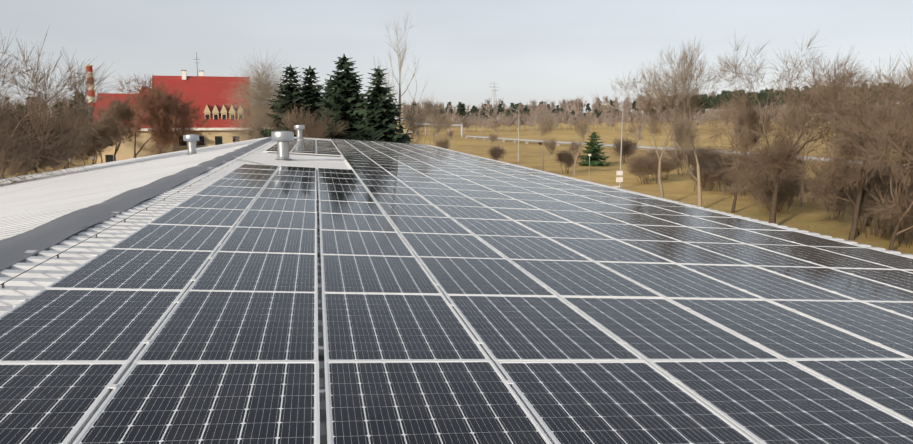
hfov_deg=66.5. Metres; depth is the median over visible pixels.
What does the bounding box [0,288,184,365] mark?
panel
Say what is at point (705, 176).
shrub
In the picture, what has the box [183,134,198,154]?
roof vent
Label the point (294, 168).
panel
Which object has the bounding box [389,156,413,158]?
panel
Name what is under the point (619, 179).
pole signs and camera
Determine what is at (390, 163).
panel
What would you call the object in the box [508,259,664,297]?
panel
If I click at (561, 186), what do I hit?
panel
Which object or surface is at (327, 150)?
panel
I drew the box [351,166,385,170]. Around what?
panel
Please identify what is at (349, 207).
panel
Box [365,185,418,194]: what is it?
panel
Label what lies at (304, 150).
panel
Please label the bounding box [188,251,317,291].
panel
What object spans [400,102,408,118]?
forest
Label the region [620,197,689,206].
panel
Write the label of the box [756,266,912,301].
panel
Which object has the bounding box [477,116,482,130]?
tree
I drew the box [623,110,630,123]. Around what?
tree
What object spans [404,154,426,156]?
panel
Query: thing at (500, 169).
panel
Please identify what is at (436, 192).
panel
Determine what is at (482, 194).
panel
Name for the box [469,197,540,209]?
panel
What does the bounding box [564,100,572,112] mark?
forest
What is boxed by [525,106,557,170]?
tree
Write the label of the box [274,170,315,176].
panel
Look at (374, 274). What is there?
panel
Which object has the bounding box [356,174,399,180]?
panel
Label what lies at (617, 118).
tree
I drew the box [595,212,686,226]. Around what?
panel
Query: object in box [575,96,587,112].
forest
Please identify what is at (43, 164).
bush
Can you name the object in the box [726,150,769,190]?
shrub
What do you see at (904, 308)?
panel
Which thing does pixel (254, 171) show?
panel
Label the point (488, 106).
forest
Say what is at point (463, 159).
panel
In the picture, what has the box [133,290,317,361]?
panel
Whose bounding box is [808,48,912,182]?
tree
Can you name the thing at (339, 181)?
panel
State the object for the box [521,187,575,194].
panel
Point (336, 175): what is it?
panel
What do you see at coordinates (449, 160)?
panel
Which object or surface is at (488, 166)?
panel
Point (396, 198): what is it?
panel
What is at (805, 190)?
shrub
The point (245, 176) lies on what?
panel
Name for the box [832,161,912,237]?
shrub
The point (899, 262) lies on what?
panel
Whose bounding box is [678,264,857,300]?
panel
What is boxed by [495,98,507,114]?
forest
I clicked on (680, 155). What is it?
shrub
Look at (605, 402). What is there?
panel
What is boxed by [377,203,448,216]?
panel
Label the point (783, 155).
tree
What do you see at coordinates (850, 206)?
shrub
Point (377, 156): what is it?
panel
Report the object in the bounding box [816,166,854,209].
shrub
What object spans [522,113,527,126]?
tree
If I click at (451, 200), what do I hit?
panel
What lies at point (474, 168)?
panel
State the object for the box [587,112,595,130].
tree
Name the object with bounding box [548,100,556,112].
forest
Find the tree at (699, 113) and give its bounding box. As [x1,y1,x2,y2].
[696,107,703,120]
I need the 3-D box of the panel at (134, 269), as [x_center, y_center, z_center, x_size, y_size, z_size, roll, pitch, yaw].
[-2.788,0.414,6.177,1.006,0.035,1.660,2,8,-12]
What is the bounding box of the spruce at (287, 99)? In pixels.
[257,64,317,137]
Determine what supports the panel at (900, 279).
on the roof
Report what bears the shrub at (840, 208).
on the ground
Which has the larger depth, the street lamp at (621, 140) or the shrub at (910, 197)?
the street lamp at (621, 140)
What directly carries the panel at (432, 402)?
on the roof
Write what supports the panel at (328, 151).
on the roof
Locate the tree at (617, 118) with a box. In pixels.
[615,110,621,122]
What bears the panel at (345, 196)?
on the roof
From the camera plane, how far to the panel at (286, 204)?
11.17 m
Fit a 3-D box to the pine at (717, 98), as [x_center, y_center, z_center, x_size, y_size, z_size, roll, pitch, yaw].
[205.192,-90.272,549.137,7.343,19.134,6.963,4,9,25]
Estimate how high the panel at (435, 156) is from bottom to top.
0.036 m
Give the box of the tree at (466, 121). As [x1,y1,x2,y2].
[460,115,467,128]
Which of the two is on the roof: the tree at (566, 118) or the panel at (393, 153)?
the panel at (393, 153)
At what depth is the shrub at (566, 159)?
100.23 m
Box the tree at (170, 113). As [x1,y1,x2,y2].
[111,73,213,157]
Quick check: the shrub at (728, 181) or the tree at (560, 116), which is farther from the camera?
the tree at (560, 116)
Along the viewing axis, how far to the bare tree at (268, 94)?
73.28 m
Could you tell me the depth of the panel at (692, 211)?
14.47 m
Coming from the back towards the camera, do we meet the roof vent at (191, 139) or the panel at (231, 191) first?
the roof vent at (191, 139)
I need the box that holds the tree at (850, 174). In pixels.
[785,56,912,239]
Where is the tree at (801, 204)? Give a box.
[773,81,828,206]
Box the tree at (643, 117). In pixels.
[641,112,648,122]
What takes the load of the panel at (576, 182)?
on the roof
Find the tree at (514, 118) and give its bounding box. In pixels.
[508,111,519,130]
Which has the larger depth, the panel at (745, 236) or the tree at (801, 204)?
the tree at (801, 204)
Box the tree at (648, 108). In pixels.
[589,44,746,197]
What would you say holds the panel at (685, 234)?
on the roof
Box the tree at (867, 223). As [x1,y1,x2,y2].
[822,88,912,225]
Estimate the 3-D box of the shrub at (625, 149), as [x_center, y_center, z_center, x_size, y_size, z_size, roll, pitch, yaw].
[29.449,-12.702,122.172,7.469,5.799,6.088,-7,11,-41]
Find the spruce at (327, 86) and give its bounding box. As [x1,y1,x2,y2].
[321,77,333,98]
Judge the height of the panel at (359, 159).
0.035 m
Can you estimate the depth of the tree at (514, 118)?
385.65 m
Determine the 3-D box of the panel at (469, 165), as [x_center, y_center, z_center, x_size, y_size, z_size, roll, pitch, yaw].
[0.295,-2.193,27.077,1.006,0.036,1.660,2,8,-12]
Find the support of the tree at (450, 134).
on the ground
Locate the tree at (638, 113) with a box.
[635,110,642,121]
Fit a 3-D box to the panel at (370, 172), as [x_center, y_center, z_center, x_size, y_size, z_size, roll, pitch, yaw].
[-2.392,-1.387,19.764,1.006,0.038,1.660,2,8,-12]
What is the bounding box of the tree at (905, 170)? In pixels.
[841,109,912,249]
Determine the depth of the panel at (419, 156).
31.80 m
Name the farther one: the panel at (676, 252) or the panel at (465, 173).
the panel at (465, 173)
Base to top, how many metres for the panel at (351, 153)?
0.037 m
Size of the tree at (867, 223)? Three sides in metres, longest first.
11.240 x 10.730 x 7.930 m
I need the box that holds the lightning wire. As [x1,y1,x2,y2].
[0,144,267,287]
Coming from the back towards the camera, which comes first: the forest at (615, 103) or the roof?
the forest at (615, 103)
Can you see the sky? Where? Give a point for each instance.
(538, 50)
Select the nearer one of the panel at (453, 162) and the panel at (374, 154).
the panel at (453, 162)
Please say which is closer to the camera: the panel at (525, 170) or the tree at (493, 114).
the panel at (525, 170)
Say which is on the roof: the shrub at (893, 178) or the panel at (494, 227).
the panel at (494, 227)
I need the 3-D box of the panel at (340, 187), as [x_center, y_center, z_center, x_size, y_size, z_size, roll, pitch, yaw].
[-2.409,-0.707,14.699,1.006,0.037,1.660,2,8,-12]
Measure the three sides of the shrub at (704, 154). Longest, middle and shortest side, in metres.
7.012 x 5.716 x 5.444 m
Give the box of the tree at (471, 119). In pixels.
[466,111,474,129]
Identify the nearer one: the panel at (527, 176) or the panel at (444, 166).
the panel at (527, 176)
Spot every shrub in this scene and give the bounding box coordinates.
[487,145,506,160]
[551,148,585,173]
[610,136,639,163]
[615,146,637,159]
[625,150,676,183]
[643,148,677,161]
[644,153,682,179]
[665,144,701,174]
[679,145,710,168]
[684,164,725,190]
[686,143,728,165]
[692,157,712,187]
[696,149,745,191]
[716,165,756,195]
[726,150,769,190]
[740,168,768,199]
[745,160,814,204]
[748,183,798,210]
[756,171,807,211]
[790,176,822,203]
[807,174,840,211]
[814,185,851,219]
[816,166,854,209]
[830,162,912,236]
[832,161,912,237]
[859,157,912,232]
[871,193,912,247]
[877,183,912,238]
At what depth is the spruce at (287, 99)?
71.59 m
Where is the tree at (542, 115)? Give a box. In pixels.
[536,110,544,131]
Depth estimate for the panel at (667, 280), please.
7.08 m
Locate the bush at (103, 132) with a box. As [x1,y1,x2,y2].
[58,111,124,165]
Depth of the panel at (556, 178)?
22.62 m
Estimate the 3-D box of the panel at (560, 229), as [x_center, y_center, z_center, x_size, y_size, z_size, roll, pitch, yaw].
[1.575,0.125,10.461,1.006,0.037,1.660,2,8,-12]
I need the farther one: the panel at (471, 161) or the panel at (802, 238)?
the panel at (471, 161)
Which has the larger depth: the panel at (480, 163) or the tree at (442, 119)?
the tree at (442, 119)
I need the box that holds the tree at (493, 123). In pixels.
[486,110,505,158]
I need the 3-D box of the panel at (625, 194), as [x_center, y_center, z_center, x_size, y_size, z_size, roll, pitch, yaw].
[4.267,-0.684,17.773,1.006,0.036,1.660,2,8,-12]
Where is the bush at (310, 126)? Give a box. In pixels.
[267,101,351,138]
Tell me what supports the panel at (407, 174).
on the roof
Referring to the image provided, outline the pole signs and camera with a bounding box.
[588,154,622,186]
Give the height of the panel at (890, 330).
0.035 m
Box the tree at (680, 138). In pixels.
[639,38,716,206]
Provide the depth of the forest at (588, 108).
711.24 m
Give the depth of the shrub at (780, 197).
58.89 m
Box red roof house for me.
[93,52,268,163]
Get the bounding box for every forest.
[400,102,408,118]
[435,101,445,116]
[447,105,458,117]
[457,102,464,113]
[460,103,466,115]
[484,97,493,116]
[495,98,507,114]
[497,104,504,114]
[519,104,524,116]
[537,103,547,113]
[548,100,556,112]
[559,98,567,110]
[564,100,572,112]
[571,98,583,113]
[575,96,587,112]
[585,103,590,111]
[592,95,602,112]
[600,96,610,111]
[610,98,620,110]
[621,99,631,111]
[636,94,645,110]
[653,97,660,110]
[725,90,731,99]
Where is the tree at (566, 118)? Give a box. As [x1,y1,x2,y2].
[564,112,569,125]
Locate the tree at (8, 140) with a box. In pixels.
[0,29,133,185]
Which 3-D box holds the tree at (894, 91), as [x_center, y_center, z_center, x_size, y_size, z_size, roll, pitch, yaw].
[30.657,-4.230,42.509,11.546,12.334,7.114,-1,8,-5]
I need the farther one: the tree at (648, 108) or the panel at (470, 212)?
the tree at (648, 108)
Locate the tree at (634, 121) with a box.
[628,110,637,128]
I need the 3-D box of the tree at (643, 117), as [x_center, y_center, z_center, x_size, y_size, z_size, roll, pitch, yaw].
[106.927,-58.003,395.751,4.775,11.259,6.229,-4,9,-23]
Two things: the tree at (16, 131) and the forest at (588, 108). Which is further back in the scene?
the forest at (588, 108)
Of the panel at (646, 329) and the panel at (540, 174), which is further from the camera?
the panel at (540, 174)
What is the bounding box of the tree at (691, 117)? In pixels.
[682,104,696,144]
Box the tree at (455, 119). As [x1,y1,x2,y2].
[450,112,461,132]
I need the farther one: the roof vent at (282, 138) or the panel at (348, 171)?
the roof vent at (282, 138)
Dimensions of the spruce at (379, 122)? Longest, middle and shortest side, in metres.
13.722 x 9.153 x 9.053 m
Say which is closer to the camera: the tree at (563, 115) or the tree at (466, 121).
the tree at (466, 121)
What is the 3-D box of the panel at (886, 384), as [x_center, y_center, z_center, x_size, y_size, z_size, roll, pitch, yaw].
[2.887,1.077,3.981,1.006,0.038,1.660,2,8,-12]
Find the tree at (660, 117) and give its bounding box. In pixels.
[658,113,666,123]
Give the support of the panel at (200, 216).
on the roof
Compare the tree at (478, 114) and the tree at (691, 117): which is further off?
the tree at (478, 114)
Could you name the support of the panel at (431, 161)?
on the roof
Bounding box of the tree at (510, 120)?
[505,114,512,126]
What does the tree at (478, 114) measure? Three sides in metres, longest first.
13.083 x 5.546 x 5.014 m
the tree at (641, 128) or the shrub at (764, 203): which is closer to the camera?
the shrub at (764, 203)
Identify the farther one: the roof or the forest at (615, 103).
the forest at (615, 103)
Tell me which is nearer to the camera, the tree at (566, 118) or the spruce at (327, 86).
the spruce at (327, 86)
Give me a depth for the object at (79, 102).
293.11 m
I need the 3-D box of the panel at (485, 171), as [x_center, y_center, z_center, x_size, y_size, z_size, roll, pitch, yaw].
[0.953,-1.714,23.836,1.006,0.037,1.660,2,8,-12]
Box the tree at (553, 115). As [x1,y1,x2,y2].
[548,111,556,124]
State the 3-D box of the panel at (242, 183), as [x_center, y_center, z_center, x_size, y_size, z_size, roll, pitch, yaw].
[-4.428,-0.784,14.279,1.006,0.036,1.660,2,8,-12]
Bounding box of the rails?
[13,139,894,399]
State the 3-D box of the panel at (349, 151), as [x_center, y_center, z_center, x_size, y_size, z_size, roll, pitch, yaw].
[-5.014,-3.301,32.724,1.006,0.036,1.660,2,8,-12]
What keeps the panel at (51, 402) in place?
on the roof
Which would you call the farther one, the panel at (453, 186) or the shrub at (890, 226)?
the shrub at (890, 226)
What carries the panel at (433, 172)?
on the roof
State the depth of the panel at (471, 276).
6.66 m
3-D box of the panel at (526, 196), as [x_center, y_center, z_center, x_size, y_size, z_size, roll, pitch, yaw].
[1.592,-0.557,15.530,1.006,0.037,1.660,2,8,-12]
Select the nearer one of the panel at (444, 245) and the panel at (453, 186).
the panel at (444, 245)
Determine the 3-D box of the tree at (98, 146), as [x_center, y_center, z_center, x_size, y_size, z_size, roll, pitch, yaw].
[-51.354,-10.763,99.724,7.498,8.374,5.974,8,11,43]
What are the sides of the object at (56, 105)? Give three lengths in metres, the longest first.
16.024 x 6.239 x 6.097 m
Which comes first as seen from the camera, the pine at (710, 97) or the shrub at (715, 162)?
the shrub at (715, 162)
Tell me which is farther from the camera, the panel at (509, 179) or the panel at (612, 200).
the panel at (509, 179)
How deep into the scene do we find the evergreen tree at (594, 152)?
116.51 m
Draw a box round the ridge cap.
[0,136,271,270]
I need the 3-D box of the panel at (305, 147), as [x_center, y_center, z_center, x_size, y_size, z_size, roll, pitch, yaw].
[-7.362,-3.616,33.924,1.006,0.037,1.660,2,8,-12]
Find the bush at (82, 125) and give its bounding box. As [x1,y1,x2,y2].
[18,110,95,173]
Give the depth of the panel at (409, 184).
16.70 m
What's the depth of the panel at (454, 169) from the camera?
23.61 m
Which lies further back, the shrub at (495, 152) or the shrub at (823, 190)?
the shrub at (495, 152)
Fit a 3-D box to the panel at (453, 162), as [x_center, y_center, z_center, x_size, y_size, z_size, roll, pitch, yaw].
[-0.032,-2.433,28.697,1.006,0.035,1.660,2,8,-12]
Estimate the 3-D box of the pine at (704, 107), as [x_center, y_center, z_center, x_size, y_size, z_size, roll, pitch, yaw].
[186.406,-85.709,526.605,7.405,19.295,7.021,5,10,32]
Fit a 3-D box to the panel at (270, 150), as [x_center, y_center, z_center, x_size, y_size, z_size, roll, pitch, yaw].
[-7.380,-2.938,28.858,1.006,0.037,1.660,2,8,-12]
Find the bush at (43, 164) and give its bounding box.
[0,103,80,175]
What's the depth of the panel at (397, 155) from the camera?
31.45 m
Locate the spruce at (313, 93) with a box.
[299,66,325,124]
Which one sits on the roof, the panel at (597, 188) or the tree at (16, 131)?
the panel at (597, 188)
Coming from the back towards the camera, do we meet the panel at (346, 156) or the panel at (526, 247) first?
the panel at (346, 156)
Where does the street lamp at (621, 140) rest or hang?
on the ground
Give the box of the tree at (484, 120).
[480,116,488,127]
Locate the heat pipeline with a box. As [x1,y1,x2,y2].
[404,122,908,168]
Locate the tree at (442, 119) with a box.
[416,101,452,148]
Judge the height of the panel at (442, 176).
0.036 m
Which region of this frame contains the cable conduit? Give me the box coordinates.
[236,159,263,164]
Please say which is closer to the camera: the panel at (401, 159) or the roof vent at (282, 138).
the roof vent at (282, 138)
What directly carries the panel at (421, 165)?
on the roof
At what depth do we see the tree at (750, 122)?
56.02 m
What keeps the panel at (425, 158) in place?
on the roof
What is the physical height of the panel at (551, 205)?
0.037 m
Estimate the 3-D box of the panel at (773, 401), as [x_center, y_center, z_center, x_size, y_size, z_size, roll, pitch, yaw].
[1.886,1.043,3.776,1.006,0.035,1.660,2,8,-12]
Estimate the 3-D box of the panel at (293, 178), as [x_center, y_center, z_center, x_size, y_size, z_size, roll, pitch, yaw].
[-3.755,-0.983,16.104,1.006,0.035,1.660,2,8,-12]
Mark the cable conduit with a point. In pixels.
(250, 161)
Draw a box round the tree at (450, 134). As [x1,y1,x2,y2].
[440,113,453,141]
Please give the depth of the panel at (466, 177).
20.41 m
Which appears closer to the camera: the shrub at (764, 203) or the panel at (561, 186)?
the panel at (561, 186)
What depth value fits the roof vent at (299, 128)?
50.09 m
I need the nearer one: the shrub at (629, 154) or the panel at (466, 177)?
the panel at (466, 177)
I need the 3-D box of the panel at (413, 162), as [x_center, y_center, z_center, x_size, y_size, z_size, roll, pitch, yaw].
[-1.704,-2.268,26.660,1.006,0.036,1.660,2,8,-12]
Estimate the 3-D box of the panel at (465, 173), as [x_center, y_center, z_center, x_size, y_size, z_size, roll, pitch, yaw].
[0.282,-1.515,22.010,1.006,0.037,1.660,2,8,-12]
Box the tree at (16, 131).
[0,103,42,178]
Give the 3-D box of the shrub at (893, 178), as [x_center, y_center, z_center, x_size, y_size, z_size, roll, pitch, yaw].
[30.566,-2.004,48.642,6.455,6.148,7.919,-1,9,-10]
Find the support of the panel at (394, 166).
on the roof
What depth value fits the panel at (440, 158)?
31.98 m
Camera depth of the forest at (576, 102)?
640.87 m
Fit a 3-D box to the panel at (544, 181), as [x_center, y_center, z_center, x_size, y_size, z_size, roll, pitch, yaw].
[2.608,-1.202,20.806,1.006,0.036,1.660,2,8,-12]
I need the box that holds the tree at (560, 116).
[556,109,563,128]
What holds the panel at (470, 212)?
on the roof
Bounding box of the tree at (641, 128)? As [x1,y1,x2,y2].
[632,120,645,140]
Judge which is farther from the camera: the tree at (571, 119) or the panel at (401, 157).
the tree at (571, 119)
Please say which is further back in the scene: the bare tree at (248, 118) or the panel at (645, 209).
the bare tree at (248, 118)
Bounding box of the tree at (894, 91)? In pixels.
[873,69,912,151]
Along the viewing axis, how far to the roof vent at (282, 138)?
23.90 m
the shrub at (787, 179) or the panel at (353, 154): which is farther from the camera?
the shrub at (787, 179)
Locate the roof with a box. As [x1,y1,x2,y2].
[0,137,912,443]
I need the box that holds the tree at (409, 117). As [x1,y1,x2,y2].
[401,96,438,143]
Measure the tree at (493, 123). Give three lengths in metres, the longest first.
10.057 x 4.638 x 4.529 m
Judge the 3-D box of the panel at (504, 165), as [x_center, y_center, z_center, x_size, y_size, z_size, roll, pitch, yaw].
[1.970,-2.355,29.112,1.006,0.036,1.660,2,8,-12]
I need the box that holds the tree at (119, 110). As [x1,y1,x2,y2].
[93,93,146,160]
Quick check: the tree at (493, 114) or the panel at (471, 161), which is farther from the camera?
the tree at (493, 114)
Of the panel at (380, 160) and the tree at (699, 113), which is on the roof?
the panel at (380, 160)
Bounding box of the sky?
[0,0,912,120]
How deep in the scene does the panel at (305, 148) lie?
32.31 m
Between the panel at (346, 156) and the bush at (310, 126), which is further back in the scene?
the bush at (310, 126)
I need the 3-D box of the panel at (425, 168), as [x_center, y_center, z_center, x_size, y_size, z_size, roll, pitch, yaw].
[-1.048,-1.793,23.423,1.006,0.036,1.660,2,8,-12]
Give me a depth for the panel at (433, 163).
26.83 m
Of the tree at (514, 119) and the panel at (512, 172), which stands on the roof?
the panel at (512, 172)
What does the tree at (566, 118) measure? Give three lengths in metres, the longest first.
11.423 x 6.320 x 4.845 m
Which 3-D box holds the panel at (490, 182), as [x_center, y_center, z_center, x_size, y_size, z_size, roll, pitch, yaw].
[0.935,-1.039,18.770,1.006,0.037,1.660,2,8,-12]
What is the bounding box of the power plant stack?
[86,65,95,106]
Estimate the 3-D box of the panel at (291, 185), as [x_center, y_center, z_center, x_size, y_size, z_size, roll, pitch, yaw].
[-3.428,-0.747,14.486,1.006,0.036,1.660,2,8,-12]
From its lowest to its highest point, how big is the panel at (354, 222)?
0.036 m
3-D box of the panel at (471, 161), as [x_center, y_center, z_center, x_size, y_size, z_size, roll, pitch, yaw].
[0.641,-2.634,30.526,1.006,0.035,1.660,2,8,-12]
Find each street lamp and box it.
[505,106,518,161]
[600,103,622,187]
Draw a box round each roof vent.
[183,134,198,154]
[271,131,295,160]
[294,125,304,138]
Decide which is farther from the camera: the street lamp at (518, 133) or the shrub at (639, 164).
the street lamp at (518, 133)
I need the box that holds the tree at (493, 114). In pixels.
[489,112,496,131]
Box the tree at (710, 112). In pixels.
[706,108,715,123]
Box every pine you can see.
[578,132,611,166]
[700,97,707,115]
[707,96,713,106]
[709,99,716,109]
[714,96,720,110]
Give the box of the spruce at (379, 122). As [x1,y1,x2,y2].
[339,66,413,142]
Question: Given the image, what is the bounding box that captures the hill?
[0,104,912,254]
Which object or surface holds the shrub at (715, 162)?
on the ground
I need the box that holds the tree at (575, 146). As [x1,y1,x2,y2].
[564,112,594,175]
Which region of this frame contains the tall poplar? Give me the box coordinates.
[373,13,427,142]
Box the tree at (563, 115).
[561,109,569,123]
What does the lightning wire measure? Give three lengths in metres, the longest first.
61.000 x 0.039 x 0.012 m
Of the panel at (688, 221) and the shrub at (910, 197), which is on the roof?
the panel at (688, 221)
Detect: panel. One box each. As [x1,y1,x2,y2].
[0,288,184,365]
[0,362,129,443]
[45,248,214,291]
[72,361,319,443]
[109,224,233,251]
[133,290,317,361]
[148,207,245,226]
[175,195,255,210]
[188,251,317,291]
[194,186,262,197]
[209,178,268,188]
[217,227,316,253]
[222,173,272,180]
[230,168,276,174]
[235,210,316,228]
[238,164,278,169]
[248,197,316,211]
[258,188,316,201]
[264,149,291,152]
[264,181,316,189]
[270,175,315,182]
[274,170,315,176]
[278,166,315,171]
[291,151,315,154]
[292,149,315,151]
[294,146,315,148]
[294,148,315,149]
[317,149,338,151]
[317,150,339,152]
[317,152,341,155]
[317,168,354,173]
[318,172,358,178]
[318,177,362,184]
[318,183,368,192]
[318,190,375,202]
[319,200,384,214]
[319,213,397,231]
[320,230,414,256]
[321,254,442,293]
[322,292,490,360]
[324,360,551,443]
[338,150,360,152]
[340,152,363,154]
[341,153,366,156]
[342,155,368,158]
[344,158,371,160]
[346,160,375,163]
[348,163,380,166]
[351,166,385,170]
[354,170,392,175]
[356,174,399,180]
[360,179,407,186]
[361,151,382,153]
[363,153,386,155]
[365,155,389,157]
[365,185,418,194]
[368,157,393,159]
[370,193,431,204]
[371,159,399,162]
[374,161,405,165]
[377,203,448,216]
[378,164,411,168]
[381,152,403,154]
[383,168,419,172]
[385,154,408,156]
[387,215,473,234]
[388,171,427,176]
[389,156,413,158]
[393,158,420,161]
[394,176,439,182]
[397,160,425,163]
[399,232,506,258]
[401,181,450,188]
[403,163,433,166]
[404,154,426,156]
[406,155,429,157]
[409,166,443,170]
[410,187,466,196]
[411,157,439,160]
[414,169,453,174]
[417,159,444,162]
[417,256,556,295]
[420,195,486,206]
[422,173,463,178]
[424,155,447,157]
[424,162,454,165]
[429,164,462,168]
[430,157,454,159]
[433,178,478,184]
[434,205,511,219]
[436,159,461,161]
[439,168,471,171]
[441,183,493,190]
[442,161,468,163]
[445,294,644,363]
[447,171,483,175]
[449,163,478,166]
[451,158,475,160]
[452,218,544,236]
[455,190,513,198]
[457,175,498,180]
[458,166,492,170]
[459,160,483,162]
[466,162,495,165]
[467,169,502,173]
[467,179,517,186]
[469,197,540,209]
[472,159,496,161]
[475,165,506,168]
[475,235,592,260]
[476,172,516,177]
[481,161,509,164]
[482,167,518,171]
[482,185,535,192]
[488,163,517,166]
[488,176,533,182]
[489,207,572,222]
[493,170,533,175]
[495,361,759,443]
[499,166,530,169]
[499,192,558,200]
[503,181,554,188]
[507,174,548,179]
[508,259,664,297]
[511,169,543,172]
[514,220,612,238]
[517,199,591,211]
[521,178,564,183]
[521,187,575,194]
[524,172,560,176]
[538,176,577,180]
[538,183,588,189]
[541,194,603,202]
[542,209,627,223]
[548,237,674,263]
[555,180,599,185]
[558,189,615,196]
[560,296,784,361]
[566,202,641,213]
[573,185,624,191]
[574,222,681,241]
[579,195,646,204]
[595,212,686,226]
[595,261,764,299]
[596,191,654,198]
[611,204,689,215]
[619,240,753,265]
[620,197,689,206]
[635,225,744,243]
[645,214,739,228]
[648,360,912,443]
[651,205,736,217]
[667,298,910,359]
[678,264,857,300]
[685,242,827,267]
[690,227,805,245]
[694,216,792,230]
[744,229,864,247]
[749,244,895,268]
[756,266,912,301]
[767,299,912,357]
[788,358,912,423]
[811,246,912,269]
[831,268,912,291]
[861,301,912,318]
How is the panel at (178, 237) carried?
on the roof
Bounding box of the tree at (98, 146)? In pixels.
[86,118,119,162]
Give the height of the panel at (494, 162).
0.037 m
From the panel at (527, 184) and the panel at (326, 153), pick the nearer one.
the panel at (527, 184)
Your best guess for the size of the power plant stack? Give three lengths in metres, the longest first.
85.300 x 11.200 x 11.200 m
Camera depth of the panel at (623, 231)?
10.59 m
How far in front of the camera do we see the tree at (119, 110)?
91.64 m
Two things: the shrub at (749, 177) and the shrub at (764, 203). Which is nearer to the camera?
the shrub at (764, 203)
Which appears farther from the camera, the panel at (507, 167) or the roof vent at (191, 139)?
the roof vent at (191, 139)
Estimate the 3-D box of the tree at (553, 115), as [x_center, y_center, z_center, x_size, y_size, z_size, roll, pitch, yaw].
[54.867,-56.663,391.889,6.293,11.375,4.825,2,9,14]
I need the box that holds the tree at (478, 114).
[474,110,482,124]
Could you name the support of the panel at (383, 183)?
on the roof
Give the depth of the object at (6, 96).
351.08 m
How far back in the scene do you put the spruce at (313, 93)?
73.61 m
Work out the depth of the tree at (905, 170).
37.99 m
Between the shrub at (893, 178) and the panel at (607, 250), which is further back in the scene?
the shrub at (893, 178)
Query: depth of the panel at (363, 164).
23.01 m
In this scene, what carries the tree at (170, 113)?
on the ground
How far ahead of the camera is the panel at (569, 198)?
15.71 m
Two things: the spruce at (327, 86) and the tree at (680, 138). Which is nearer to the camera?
the tree at (680, 138)
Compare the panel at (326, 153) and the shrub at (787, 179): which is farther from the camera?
the shrub at (787, 179)
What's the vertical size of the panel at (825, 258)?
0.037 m
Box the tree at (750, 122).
[698,92,810,212]
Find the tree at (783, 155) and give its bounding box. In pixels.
[698,32,902,223]
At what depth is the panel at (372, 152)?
32.89 m
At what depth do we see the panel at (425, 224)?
9.95 m
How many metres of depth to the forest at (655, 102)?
641.44 m
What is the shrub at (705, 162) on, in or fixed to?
on the ground
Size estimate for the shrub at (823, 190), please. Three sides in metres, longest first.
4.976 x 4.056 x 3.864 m
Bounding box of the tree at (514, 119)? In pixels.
[510,113,517,130]
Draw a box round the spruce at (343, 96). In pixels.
[303,54,368,139]
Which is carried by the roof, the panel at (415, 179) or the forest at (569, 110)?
the panel at (415, 179)
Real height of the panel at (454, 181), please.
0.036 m
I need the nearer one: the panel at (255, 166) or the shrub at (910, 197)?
the panel at (255, 166)
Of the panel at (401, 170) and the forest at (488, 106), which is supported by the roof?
the panel at (401, 170)
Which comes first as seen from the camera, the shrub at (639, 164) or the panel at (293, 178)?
the panel at (293, 178)
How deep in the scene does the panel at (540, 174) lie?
24.20 m
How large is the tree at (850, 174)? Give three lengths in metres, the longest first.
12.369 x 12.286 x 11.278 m
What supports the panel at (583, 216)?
on the roof
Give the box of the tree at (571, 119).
[567,115,574,130]
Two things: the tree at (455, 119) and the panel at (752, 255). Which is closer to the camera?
the panel at (752, 255)
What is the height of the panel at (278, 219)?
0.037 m
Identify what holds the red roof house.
on the ground

